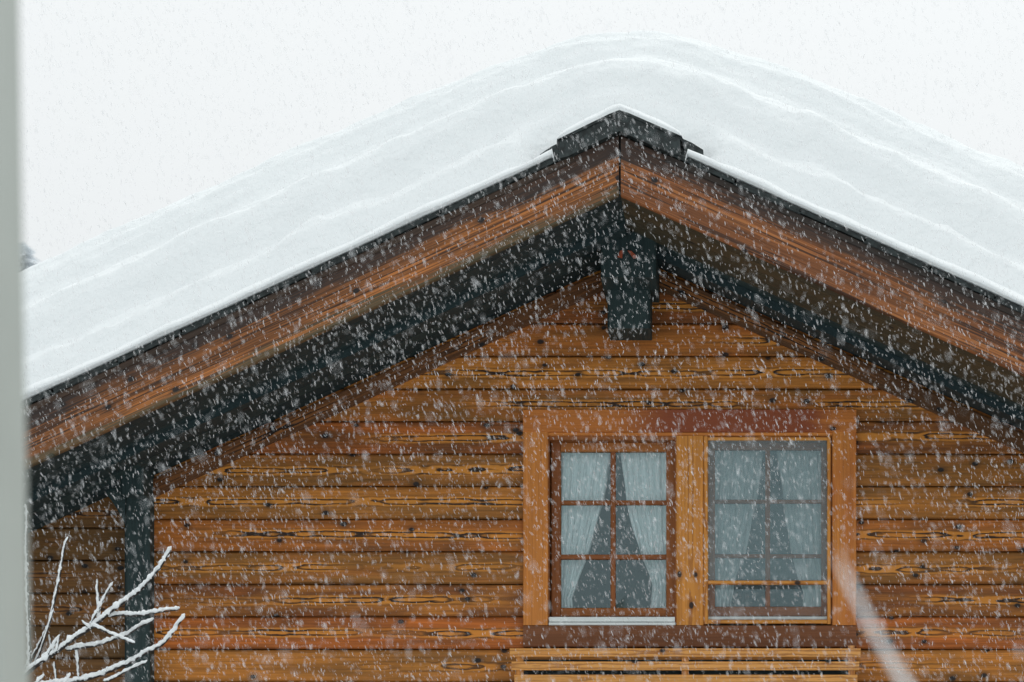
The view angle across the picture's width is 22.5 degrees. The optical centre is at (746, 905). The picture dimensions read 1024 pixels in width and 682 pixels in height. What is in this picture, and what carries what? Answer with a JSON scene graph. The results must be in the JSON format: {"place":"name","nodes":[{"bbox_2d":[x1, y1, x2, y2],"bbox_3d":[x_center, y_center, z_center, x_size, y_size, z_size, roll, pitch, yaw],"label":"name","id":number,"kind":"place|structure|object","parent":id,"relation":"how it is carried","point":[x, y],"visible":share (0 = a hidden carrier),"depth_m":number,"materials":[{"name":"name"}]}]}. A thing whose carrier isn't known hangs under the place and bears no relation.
{"place":"outdoors","nodes":[
{"label":"outdoors","id":0,"kind":"place"},
{"bbox_2d":[19,0,1023,681],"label":"falling snow","id":1,"kind":"structure","parent":0,"point":[521,330],"depth_m":10.47,"materials":[{"name":"white snow"}]},
{"bbox_2d":[19,0,1023,262],"label":"sky","id":2,"kind":"structure","parent":0,"point":[926,43],"materials":[{"name":"white"}]},
{"bbox_3d":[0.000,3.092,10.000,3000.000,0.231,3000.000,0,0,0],"label":"ground","id":3,"kind":"structure","parent":0,"visible":0},
{"bbox_2d":[0,0,29,681],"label":"porch post","id":4,"kind":"object","parent":3,"relation":"on","point":[14,633],"depth_m":3.49,"materials":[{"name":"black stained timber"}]},
{"bbox_2d":[23,242,41,269],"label":"conifer","id":5,"kind":"object","parent":3,"relation":"on","point":[29,260],"visible":0.01,"depth_m":62.00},
{"bbox_2d":[27,507,184,681],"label":"snowy tree","id":6,"kind":"object","parent":3,"relation":"on","point":[50,652],"visible":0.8,"depth_m":12.59,"materials":[{"name":"white snow"}]},
{"bbox_2d":[26,110,1023,681],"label":"chalet","id":7,"kind":"object","parent":3,"relation":"on","point":[826,248],"visible":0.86,"depth_m":15.40,"materials":[{"name":"brown wood"}]},
{"bbox_2d":[23,30,1023,399],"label":"roof snow","id":8,"kind":"structure","parent":7,"relation":"on","point":[111,282],"depth_m":14.46,"materials":[{"name":"white snow"}]},
{"bbox_2d":[561,453,610,607],"bbox_3d":[-0.980,-2.296,15.544,0.355,1.022,0.041,0,0,0],"label":"curtain","id":9,"kind":"object","parent":7,"relation":"hanging from","point":[582,541],"visible":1,"depth_m":15.54,"materials":[{"name":"white fabric"}]},
{"bbox_2d":[549,442,674,624],"bbox_3d":[-0.810,-2.250,15.434,0.763,1.121,0.141,0,0,0],"label":"window","id":10,"kind":"structure","parent":7,"relation":"in","point":[610,616],"depth_m":15.46,"materials":[{"name":"brown wood"}]},
{"bbox_2d":[557,104,683,150],"bbox_3d":[-0.695,-4.308,14.143,0.702,0.234,0.434,0,0,0],"label":"snow cap","id":11,"kind":"object","parent":7,"relation":"on","point":[612,109],"visible":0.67,"depth_m":13.93,"materials":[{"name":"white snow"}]},
{"bbox_2d":[621,453,665,607],"bbox_3d":[-0.613,-2.295,15.546,0.314,1.022,0.039,0,0,0],"label":"curtain","id":12,"kind":"object","parent":7,"relation":"hanging from","point":[639,473],"visible":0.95,"depth_m":15.54,"materials":[{"name":"white fabric"}]},
{"bbox_2d":[510,645,860,681],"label":"window box","id":13,"kind":"object","parent":7,"relation":"attached to","point":[762,671],"visible":0.93,"depth_m":15.14,"materials":[{"name":"light brown timber"}]},
{"bbox_2d":[715,451,762,606],"bbox_3d":[-0.053,-2.298,15.544,0.331,1.029,0.039,0,0,0],"label":"curtain","id":14,"kind":"object","parent":7,"relation":"hanging from","point":[736,461],"visible":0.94,"depth_m":15.54,"materials":[{"name":"white fabric"}]},
{"bbox_2d":[708,442,826,619],"bbox_3d":[0.132,-2.268,15.453,0.753,1.085,0.105,0,0,0],"label":"window","id":15,"kind":"structure","parent":7,"relation":"in","point":[736,613],"depth_m":15.46,"materials":[{"name":"brown wood"}]},
{"bbox_2d":[777,451,820,606],"bbox_3d":[0.333,-2.298,15.546,0.311,1.027,0.037,0,0,0],"label":"curtain","id":16,"kind":"object","parent":7,"relation":"hanging from","point":[792,489],"visible":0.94,"depth_m":15.54,"materials":[{"name":"white fabric"}]},
{"bbox_2d":[836,555,909,681],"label":"branch","id":17,"kind":"object","parent":3,"relation":"on","point":[888,655],"visible":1,"depth_m":2.50,"materials":[{"name":"white plant"}]}
]}

